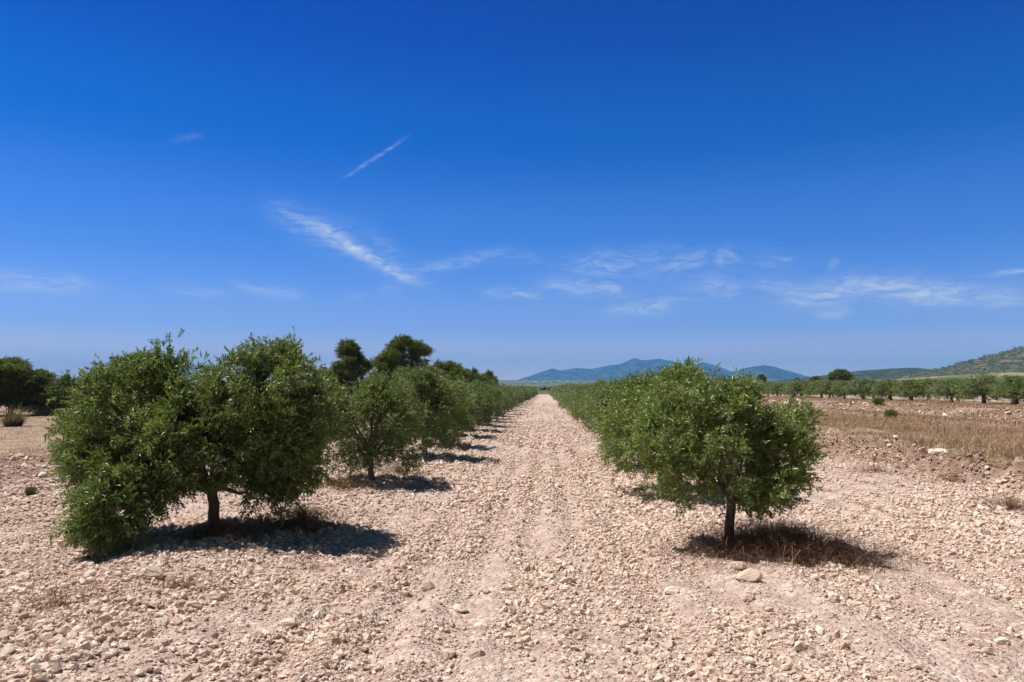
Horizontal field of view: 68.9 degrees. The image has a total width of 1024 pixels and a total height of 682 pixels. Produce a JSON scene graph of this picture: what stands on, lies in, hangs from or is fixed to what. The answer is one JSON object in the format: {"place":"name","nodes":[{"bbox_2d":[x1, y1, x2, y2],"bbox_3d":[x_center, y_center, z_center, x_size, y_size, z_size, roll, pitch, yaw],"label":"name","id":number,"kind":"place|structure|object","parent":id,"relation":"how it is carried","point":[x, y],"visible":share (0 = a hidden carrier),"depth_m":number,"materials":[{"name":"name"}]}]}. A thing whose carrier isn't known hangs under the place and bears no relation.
{"place":"outdoors","nodes":[
{"label":"outdoors","id":0,"kind":"place"},
{"bbox_2d":[0,379,1023,681],"bbox_3d":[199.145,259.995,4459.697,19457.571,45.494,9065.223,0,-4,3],"label":"ground","id":1,"kind":"structure","parent":0,"point":[480,607],"depth_m":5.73,"materials":[{"name":"gravel"}]},
{"bbox_2d":[0,359,18,406],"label":"pine tree","id":2,"kind":"object","parent":1,"relation":"on","point":[5,367],"visible":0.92,"depth_m":39.45,"materials":[{"name":"green plant"}]},
{"bbox_2d":[7,453,24,457],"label":"rock","id":3,"kind":"object","parent":1,"relation":"on","point":[19,455],"visible":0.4,"depth_m":16.13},
{"bbox_2d":[0,399,35,426],"bbox_3d":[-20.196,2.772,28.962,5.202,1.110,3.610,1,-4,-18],"label":"grass tussock","id":4,"kind":"object","parent":1,"relation":"on","point":[10,419],"depth_m":28.99,"materials":[{"name":"plant"}]},
{"bbox_2d":[0,355,60,414],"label":"pine tree","id":5,"kind":"object","parent":1,"relation":"on","point":[27,379],"visible":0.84,"depth_m":40.80,"materials":[{"name":"green plant"}]},
{"bbox_2d":[24,485,37,494],"bbox_3d":[-7.229,2.252,11.219,0.192,0.168,0.214,3,-5,-39],"label":"shrub","id":6,"kind":"object","parent":1,"relation":"on","point":[30,490],"visible":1,"depth_m":11.19,"materials":[{"name":"green plant"}]},
{"bbox_2d":[28,369,53,404],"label":"pine tree","id":7,"kind":"object","parent":1,"relation":"on","point":[36,397],"visible":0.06,"depth_m":43.75,"materials":[{"name":"green plant"}]},
{"bbox_2d":[34,407,65,414],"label":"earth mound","id":8,"kind":"object","parent":1,"relation":"on","point":[38,412],"visible":0.09,"depth_m":42.24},
{"bbox_2d":[55,491,66,495],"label":"rock","id":9,"kind":"object","parent":1,"relation":"on","point":[57,493],"visible":0.33,"depth_m":11.13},
{"bbox_2d":[37,370,93,415],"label":"bushy tree","id":10,"kind":"object","parent":1,"relation":"on","point":[59,388],"visible":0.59,"depth_m":40.45,"materials":[{"name":"green plant"}]},
{"bbox_2d":[0,580,200,632],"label":"dry weeds","id":11,"kind":"object","parent":1,"relation":"on","point":[55,598],"visible":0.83,"depth_m":5.15,"materials":[{"name":"plant"}]},
{"bbox_2d":[109,350,142,410],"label":"pine tree","id":12,"kind":"object","parent":1,"relation":"on","point":[116,365],"visible":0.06,"depth_m":47.71,"materials":[{"name":"green plant"}]},
{"bbox_2d":[139,566,162,579],"bbox_3d":[-2.835,1.833,5.863,0.172,0.140,0.178,2,-4,-24],"label":"rock","id":13,"kind":"object","parent":1,"relation":"on","point":[156,571],"visible":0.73,"depth_m":5.82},
{"bbox_2d":[58,569,246,595],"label":"dry weeds","id":14,"kind":"object","parent":1,"relation":"on","point":[178,584],"visible":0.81,"depth_m":5.65,"materials":[{"name":"plant"}]},
{"bbox_2d":[18,518,340,556],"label":"dry weeds","id":15,"kind":"object","parent":1,"relation":"on","point":[218,529],"visible":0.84,"depth_m":7.44,"materials":[{"name":"plant"}]},
{"bbox_2d":[186,601,201,609],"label":"rock","id":16,"kind":"object","parent":1,"relation":"on","point":[195,604],"visible":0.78,"depth_m":5.26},
{"bbox_2d":[41,326,349,561],"bbox_3d":[-3.403,0.951,7.642,3.229,2.320,2.391,0,-4,3],"label":"olive tree","id":17,"kind":"object","parent":1,"relation":"on","point":[275,430],"visible":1,"depth_m":7.47,"materials":[{"name":"green plant"}]},
{"bbox_2d":[206,593,228,600],"bbox_3d":[-2.195,1.907,5.527,0.133,0.088,0.135,-1,-4,21],"label":"rock","id":18,"kind":"object","parent":1,"relation":"on","point":[217,596],"visible":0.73,"depth_m":5.50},
{"bbox_2d":[280,617,297,627],"bbox_3d":[-1.474,1.868,4.939,0.120,0.061,0.089,-1,-4,18],"label":"rock","id":19,"kind":"object","parent":1,"relation":"on","point":[288,622],"visible":1,"depth_m":4.91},
{"bbox_2d":[202,497,397,541],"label":"dry weeds","id":20,"kind":"object","parent":1,"relation":"on","point":[304,519],"visible":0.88,"depth_m":8.02,"materials":[{"name":"plant"}]},
{"bbox_2d":[268,557,341,575],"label":"dry weeds","id":21,"kind":"object","parent":1,"relation":"on","point":[314,565],"visible":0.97,"depth_m":6.59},
{"bbox_2d":[310,584,319,590],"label":"rock","id":22,"kind":"object","parent":1,"relation":"on","point":[312,587],"visible":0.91,"depth_m":5.74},
{"bbox_2d":[314,606,325,615],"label":"rock","id":23,"kind":"object","parent":1,"relation":"on","point":[321,610],"visible":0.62,"depth_m":5.26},
{"bbox_2d":[309,366,337,399],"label":"pine tree","id":24,"kind":"object","parent":1,"relation":"on","point":[330,372],"visible":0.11,"depth_m":66.08,"materials":[{"name":"green plant"}]},
{"bbox_2d":[299,472,400,496],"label":"dry weeds","id":25,"kind":"object","parent":1,"relation":"on","point":[342,486],"visible":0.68,"depth_m":11.18,"materials":[{"name":"plant"}]},
{"bbox_2d":[327,338,374,398],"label":"pine tree","id":26,"kind":"object","parent":1,"relation":"on","point":[353,364],"visible":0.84,"depth_m":61.96,"materials":[{"name":"green plant"}]},
{"bbox_2d":[317,366,432,481],"bbox_3d":[-2.402,1.391,12.283,2.180,1.977,2.058,1,-4,-13],"label":"olive tree","id":27,"kind":"object","parent":1,"relation":"on","point":[381,401],"visible":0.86,"depth_m":11.96,"materials":[{"name":"green plant"}]},
{"bbox_2d":[364,462,429,475],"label":"dry weeds","id":28,"kind":"object","parent":1,"relation":"on","point":[394,468],"visible":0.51,"depth_m":13.41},
{"bbox_2d":[368,333,435,389],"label":"pine tree","id":29,"kind":"object","parent":1,"relation":"on","point":[393,356],"visible":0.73,"depth_m":60.22,"materials":[{"name":"green plant"}]},
{"bbox_2d":[421,581,434,590],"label":"rock","id":30,"kind":"object","parent":1,"relation":"on","point":[428,586],"visible":0.84,"depth_m":5.91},
{"bbox_2d":[392,360,473,455],"bbox_3d":[-1.996,1.492,16.632,2.400,2.244,2.210,-2,-7,-2],"label":"olive tree","id":31,"kind":"object","parent":1,"relation":"on","point":[428,388],"visible":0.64,"depth_m":16.31,"materials":[{"name":"green plant"}]},
{"bbox_2d":[436,648,455,658],"bbox_3d":[-0.395,1.879,4.469,0.124,0.067,0.092,-5,-2,-2],"label":"rock","id":32,"kind":"object","parent":1,"relation":"on","point":[449,653],"visible":0.94,"depth_m":4.45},
{"bbox_2d":[411,379,482,441],"bbox_3d":[-1.902,1.861,20.069,2.304,1.971,2.211,-5,-5,13],"label":"olive tree","id":33,"kind":"object","parent":1,"relation":"on","point":[460,419],"visible":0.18,"depth_m":20.11,"materials":[{"name":"green plant"}]},
{"bbox_2d":[429,357,468,385],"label":"pine tree","id":34,"kind":"object","parent":1,"relation":"on","point":[451,368],"visible":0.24,"depth_m":72.01,"materials":[{"name":"green plant"}]},
{"bbox_2d":[358,386,552,390],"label":"trees","id":35,"kind":"object","parent":1,"relation":"on","point":[542,388],"visible":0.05,"depth_m":312.85,"materials":[{"name":"green plant"}]},
{"bbox_2d":[451,604,468,612],"bbox_3d":[-0.375,1.951,5.425,0.149,0.076,0.108,-2,-7,18],"label":"rock","id":36,"kind":"object","parent":1,"relation":"on","point":[459,608],"visible":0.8,"depth_m":5.39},
{"bbox_2d":[444,378,488,434],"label":"olive tree","id":37,"kind":"object","parent":1,"relation":"on","point":[476,416],"visible":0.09,"depth_m":23.70,"materials":[{"name":"green plant"}]},
{"bbox_2d":[468,648,485,657],"bbox_3d":[-0.213,1.853,4.437,0.095,0.055,0.078,-2,-4,35],"label":"rock","id":38,"kind":"object","parent":1,"relation":"on","point":[475,652],"visible":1,"depth_m":4.42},
{"bbox_2d":[465,366,489,384],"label":"pine tree","id":39,"kind":"object","parent":1,"relation":"on","point":[474,374],"visible":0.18,"depth_m":77.50,"materials":[{"name":"green plant"}]},
{"bbox_2d":[463,383,496,427],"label":"olive tree","id":40,"kind":"object","parent":1,"relation":"on","point":[481,392],"visible":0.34,"depth_m":26.80,"materials":[{"name":"green plant"}]},
{"bbox_2d":[472,622,488,629],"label":"rock","id":41,"kind":"object","parent":1,"relation":"on","point":[480,626],"visible":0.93,"depth_m":4.97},
{"bbox_2d":[468,379,504,419],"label":"olive tree","id":42,"kind":"object","parent":1,"relation":"on","point":[496,393],"visible":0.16,"depth_m":30.43,"materials":[{"name":"green plant"}]},
{"bbox_2d":[481,368,498,385],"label":"pine tree","id":43,"kind":"object","parent":1,"relation":"on","point":[488,374],"visible":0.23,"depth_m":79.70,"materials":[{"name":"green plant"}]},
{"bbox_2d":[483,385,507,420],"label":"olive tree","id":44,"kind":"object","parent":1,"relation":"on","point":[499,404],"visible":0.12,"depth_m":33.98,"materials":[{"name":"green plant"}]},
{"bbox_2d":[483,385,508,417],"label":"olive tree","id":45,"kind":"object","parent":1,"relation":"on","point":[504,404],"visible":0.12,"depth_m":37.53,"materials":[{"name":"green plant"}]},
{"bbox_2d":[493,384,513,412],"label":"olive tree","id":46,"kind":"object","parent":1,"relation":"on","point":[508,397],"visible":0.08,"depth_m":41.10,"materials":[{"name":"green plant"}]},
{"bbox_2d":[491,380,516,410],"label":"olive tree","id":47,"kind":"object","parent":1,"relation":"on","point":[510,390],"visible":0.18,"depth_m":44.61,"materials":[{"name":"green plant"}]},
{"bbox_2d":[503,382,518,408],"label":"olive tree","id":48,"kind":"object","parent":1,"relation":"on","point":[513,388],"visible":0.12,"depth_m":51.92,"materials":[{"name":"green plant"}]},
{"bbox_2d":[504,386,518,410],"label":"olive tree","id":49,"kind":"object","parent":1,"relation":"on","point":[515,397],"visible":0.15,"depth_m":48.63,"materials":[{"name":"green plant"}]},
{"bbox_2d":[0,394,1023,467],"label":"dry grass","id":50,"kind":"structure","parent":1,"relation":"on","point":[997,444],"depth_m":25.46,"materials":[{"name":"plant"}]},
{"bbox_2d":[0,399,1023,500],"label":"clods","id":51,"kind":"object","parent":1,"relation":"on","point":[1008,463],"visible":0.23,"depth_m":14.61,"materials":[{"name":"soil"}]},
{"bbox_2d":[0,398,1023,502],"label":"rubble","id":52,"kind":"object","parent":1,"relation":"on","point":[13,457],"visible":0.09,"depth_m":16.27,"materials":[{"name":"stone"}]},
{"bbox_2d":[517,385,524,403],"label":"olive tree","id":53,"kind":"object","parent":1,"relation":"on","point":[520,392],"visible":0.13,"depth_m":62.58,"materials":[{"name":"green plant"}]},
{"bbox_2d":[517,383,528,402],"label":"olive tree","id":54,"kind":"object","parent":1,"relation":"on","point":[525,392],"visible":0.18,"depth_m":73.04,"materials":[{"name":"green plant"}]},
{"bbox_2d":[556,385,572,406],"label":"olive tree","id":55,"kind":"object","parent":1,"relation":"on","point":[566,389],"visible":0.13,"depth_m":54.55,"materials":[{"name":"green plant"}]},
{"bbox_2d":[558,382,575,392],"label":"olive tree","id":56,"kind":"object","parent":1,"relation":"on","point":[563,387],"visible":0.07,"depth_m":61.59,"materials":[{"name":"green plant"}]},
{"bbox_2d":[561,383,577,410],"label":"olive tree","id":57,"kind":"object","parent":1,"relation":"on","point":[567,397],"visible":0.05,"depth_m":47.03,"materials":[{"name":"green plant"}]},
{"bbox_2d":[561,382,590,411],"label":"olive tree","id":58,"kind":"object","parent":1,"relation":"on","point":[566,395],"visible":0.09,"depth_m":43.60,"materials":[{"name":"green plant"}]},
{"bbox_2d":[563,380,589,410],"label":"olive tree","id":59,"kind":"object","parent":1,"relation":"on","point":[570,402],"visible":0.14,"depth_m":39.71,"materials":[{"name":"green plant"}]},
{"bbox_2d":[569,387,590,420],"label":"olive tree","id":60,"kind":"object","parent":1,"relation":"on","point":[576,407],"visible":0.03,"depth_m":32.70,"materials":[{"name":"green plant"}]},
{"bbox_2d":[569,380,594,416],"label":"olive tree","id":61,"kind":"object","parent":1,"relation":"on","point":[577,391],"visible":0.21,"depth_m":36.25,"materials":[{"name":"green plant"}]},
{"bbox_2d":[571,378,608,422],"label":"olive tree","id":62,"kind":"object","parent":1,"relation":"on","point":[600,381],"visible":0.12,"depth_m":29.09,"materials":[{"name":"green plant"}]},
{"bbox_2d":[577,382,609,431],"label":"olive tree","id":63,"kind":"object","parent":1,"relation":"on","point":[584,420],"visible":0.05,"depth_m":25.74,"materials":[{"name":"green plant"}]},
{"bbox_2d":[580,377,621,434],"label":"olive tree","id":64,"kind":"object","parent":1,"relation":"on","point":[610,383],"visible":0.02,"depth_m":21.81,"materials":[{"name":"green plant"}]},
{"bbox_2d":[579,369,643,451],"bbox_3d":[2.896,1.737,18.147,2.364,2.063,2.572,-6,-3,31],"label":"olive tree","id":65,"kind":"object","parent":1,"relation":"on","point":[588,409],"visible":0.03,"depth_m":18.02,"materials":[{"name":"green plant"}]},
{"bbox_2d":[581,369,681,462],"bbox_3d":[2.637,1.528,14.635,2.340,1.993,2.479,2,-4,-34],"label":"olive tree","id":66,"kind":"object","parent":1,"relation":"on","point":[605,396],"visible":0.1,"depth_m":14.47,"materials":[{"name":"green plant"}]},
{"bbox_2d":[664,586,678,594],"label":"rock","id":67,"kind":"object","parent":1,"relation":"on","point":[671,590],"visible":0.93,"depth_m":5.71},
{"bbox_2d":[585,355,769,499],"bbox_3d":[2.454,1.256,10.937,2.729,2.123,2.844,0,-4,2],"label":"olive tree","id":68,"kind":"object","parent":1,"relation":"on","point":[679,372],"visible":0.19,"depth_m":10.84,"materials":[{"name":"green plant"}]},
{"bbox_2d":[701,659,714,665],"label":"rock","id":69,"kind":"object","parent":1,"relation":"on","point":[709,661],"visible":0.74,"depth_m":4.29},
{"bbox_2d":[611,363,832,547],"bbox_3d":[2.068,1.157,7.307,2.168,1.902,1.570,0,-4,3],"label":"olive tree","id":70,"kind":"object","parent":1,"relation":"on","point":[775,438],"visible":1,"depth_m":7.08,"materials":[{"name":"green plant"}]},
{"bbox_2d":[725,561,747,570],"bbox_3d":[1.905,1.916,6.347,0.178,0.081,0.161,2,-9,-14],"label":"rock","id":71,"kind":"object","parent":1,"relation":"on","point":[740,567],"visible":0.81,"depth_m":6.31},
{"bbox_2d":[734,568,762,581],"bbox_3d":[1.880,1.882,5.940,0.222,0.131,0.176,0,1,-5],"label":"rock","id":72,"kind":"object","parent":1,"relation":"on","point":[750,575],"visible":0.8,"depth_m":5.90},
{"bbox_2d":[743,595,754,601],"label":"rock","id":73,"kind":"object","parent":1,"relation":"on","point":[750,598],"visible":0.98,"depth_m":5.39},
{"bbox_2d":[756,373,766,381],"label":"round tree","id":74,"kind":"object","parent":1,"relation":"on","point":[761,376],"visible":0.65,"depth_m":176.86,"materials":[{"name":"plant"}]},
{"bbox_2d":[756,381,772,395],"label":"olive tree","id":75,"kind":"object","parent":1,"relation":"on","point":[766,383],"visible":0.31,"depth_m":83.41,"materials":[{"name":"green plant"}]},
{"bbox_2d":[763,382,784,395],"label":"olive tree","id":76,"kind":"object","parent":1,"relation":"on","point":[770,390],"visible":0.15,"depth_m":80.51,"materials":[{"name":"green plant"}]},
{"bbox_2d":[767,381,788,395],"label":"olive tree","id":77,"kind":"object","parent":1,"relation":"on","point":[776,386],"visible":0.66,"depth_m":76.54,"materials":[{"name":"green plant"}]},
{"bbox_2d":[778,381,806,395],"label":"olive tree","id":78,"kind":"object","parent":1,"relation":"on","point":[780,389],"visible":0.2,"depth_m":73.55,"materials":[{"name":"green plant"}]},
{"bbox_2d":[782,379,811,395],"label":"olive tree","id":79,"kind":"object","parent":1,"relation":"on","point":[799,386],"visible":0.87,"depth_m":70.23,"materials":[{"name":"green plant"}]},
{"bbox_2d":[595,511,1013,596],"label":"dry weeds","id":80,"kind":"object","parent":1,"relation":"on","point":[785,541],"visible":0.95,"depth_m":6.87,"materials":[{"name":"plant"}]},
{"bbox_2d":[807,375,824,381],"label":"round tree","id":81,"kind":"object","parent":1,"relation":"on","point":[815,378],"visible":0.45,"depth_m":132.04,"materials":[{"name":"plant"}]},
{"bbox_2d":[802,379,833,397],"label":"olive tree","id":82,"kind":"object","parent":1,"relation":"on","point":[815,385],"visible":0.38,"depth_m":67.16,"materials":[{"name":"green plant"}]},
{"bbox_2d":[811,379,845,397],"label":"olive tree","id":83,"kind":"object","parent":1,"relation":"on","point":[828,383],"visible":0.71,"depth_m":63.57,"materials":[{"name":"green plant"}]},
{"bbox_2d":[829,597,841,602],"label":"rock","id":84,"kind":"object","parent":1,"relation":"on","point":[833,599],"visible":0.93,"depth_m":5.22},
{"bbox_2d":[827,368,854,382],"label":"umbrella tree","id":85,"kind":"object","parent":1,"relation":"on","point":[842,374],"visible":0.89,"depth_m":118.78,"materials":[{"name":"plant"}]},
{"bbox_2d":[827,380,858,398],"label":"olive tree","id":86,"kind":"object","parent":1,"relation":"on","point":[835,389],"visible":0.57,"depth_m":60.12,"materials":[{"name":"green plant"}]},
{"bbox_2d":[840,376,880,398],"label":"olive tree","id":87,"kind":"object","parent":1,"relation":"on","point":[866,384],"visible":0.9,"depth_m":56.24,"materials":[{"name":"green plant"}]},
{"bbox_2d":[871,397,884,404],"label":"shrub","id":88,"kind":"object","parent":1,"relation":"on","point":[876,400],"visible":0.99,"depth_m":41.59,"materials":[{"name":"green plant"}]},
{"bbox_2d":[846,461,911,474],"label":"dry weeds","id":89,"kind":"object","parent":1,"relation":"on","point":[869,468],"visible":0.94,"depth_m":14.13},
{"bbox_2d":[869,378,905,400],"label":"olive tree","id":90,"kind":"object","parent":1,"relation":"on","point":[882,388],"visible":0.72,"depth_m":52.70,"materials":[{"name":"green plant"}]},
{"bbox_2d":[882,408,898,417],"bbox_3d":[17.050,3.297,33.556,0.720,0.632,0.801,0,-4,6],"label":"shrub","id":91,"kind":"object","parent":1,"relation":"on","point":[890,413],"visible":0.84,"depth_m":33.49,"materials":[{"name":"green plant"}]},
{"bbox_2d":[888,378,932,400],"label":"olive tree","id":92,"kind":"object","parent":1,"relation":"on","point":[917,389],"visible":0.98,"depth_m":49.00,"materials":[{"name":"green plant"}]},
{"bbox_2d":[906,377,946,399],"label":"olive tree","id":93,"kind":"object","parent":1,"relation":"on","point":[927,380],"visible":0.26,"depth_m":56.40,"materials":[{"name":"green plant"}]},
{"bbox_2d":[928,448,948,454],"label":"rock","id":94,"kind":"object","parent":1,"relation":"on","point":[936,451],"visible":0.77,"depth_m":14.66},
{"bbox_2d":[924,378,968,402],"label":"olive tree","id":95,"kind":"object","parent":1,"relation":"on","point":[938,390],"visible":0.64,"depth_m":45.23,"materials":[{"name":"green plant"}]},
{"bbox_2d":[906,460,990,482],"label":"dry weeds","id":96,"kind":"object","parent":1,"relation":"on","point":[947,479],"visible":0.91,"depth_m":12.64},
{"bbox_2d":[932,377,977,400],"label":"olive tree","id":97,"kind":"object","parent":1,"relation":"on","point":[954,378],"visible":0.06,"depth_m":52.87,"materials":[{"name":"green plant"}]},
{"bbox_2d":[947,372,1008,403],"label":"olive tree","id":98,"kind":"object","parent":1,"relation":"on","point":[977,382],"visible":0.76,"depth_m":41.53,"materials":[{"name":"green plant"}]},
{"bbox_2d":[936,490,1023,512],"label":"dry weeds","id":99,"kind":"object","parent":1,"relation":"on","point":[1008,503],"visible":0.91,"depth_m":9.87,"materials":[{"name":"plant"}]},
{"bbox_2d":[975,520,985,526],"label":"rock","id":100,"kind":"object","parent":1,"relation":"on","point":[980,522],"visible":0.65,"depth_m":8.75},
{"bbox_2d":[980,647,993,654],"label":"rock","id":101,"kind":"object","parent":1,"relation":"on","point":[988,650],"visible":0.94,"depth_m":4.31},
{"bbox_2d":[994,637,1007,644],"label":"rock","id":102,"kind":"object","parent":1,"relation":"on","point":[1001,640],"visible":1,"depth_m":4.58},
{"bbox_2d":[982,374,1023,404],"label":"olive tree","id":103,"kind":"object","parent":1,"relation":"on","point":[1015,390],"visible":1,"depth_m":38.25,"materials":[{"name":"green plant"}]},
{"bbox_2d":[0,0,1023,379],"label":"sky","id":104,"kind":"structure","parent":0,"point":[513,189],"materials":[{"name":"blue"}]},
{"bbox_2d":[519,358,732,379],"bbox_3d":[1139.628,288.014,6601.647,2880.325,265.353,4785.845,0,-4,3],"label":"mountains","id":105,"kind":"structure","parent":0,"point":[618,370],"depth_m":5882.62,"materials":[{"name":"stone"}]},
{"bbox_2d":[716,365,808,379],"bbox_3d":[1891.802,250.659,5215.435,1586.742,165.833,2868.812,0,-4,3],"label":"mountain","id":106,"kind":"structure","parent":0,"point":[770,372],"depth_m":4853.95,"materials":[{"name":"stone"}]},
{"bbox_2d":[768,368,930,382],"bbox_3d":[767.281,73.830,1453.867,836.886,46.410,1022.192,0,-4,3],"label":"hill","id":107,"kind":"structure","parent":0,"point":[879,374],"depth_m":1346.25,"materials":[{"name":"plant"}]},
{"bbox_2d":[876,372,1023,381],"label":"hill field","id":108,"kind":"structure","parent":0,"point":[962,376],"depth_m":456.94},
{"bbox_2d":[901,347,1023,378],"bbox_3d":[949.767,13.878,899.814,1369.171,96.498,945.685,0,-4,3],"label":"hill","id":109,"kind":"structure","parent":0,"point":[1013,366],"depth_m":725.68,"materials":[{"name":"plant"}]},
{"bbox_2d":[896,346,1023,378],"bbox_3d":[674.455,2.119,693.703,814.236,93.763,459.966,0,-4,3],"label":"scrub","id":110,"kind":"object","parent":109,"relation":"on","point":[911,374],"visible":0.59,"depth_m":766.10,"materials":[{"name":"green plant"}]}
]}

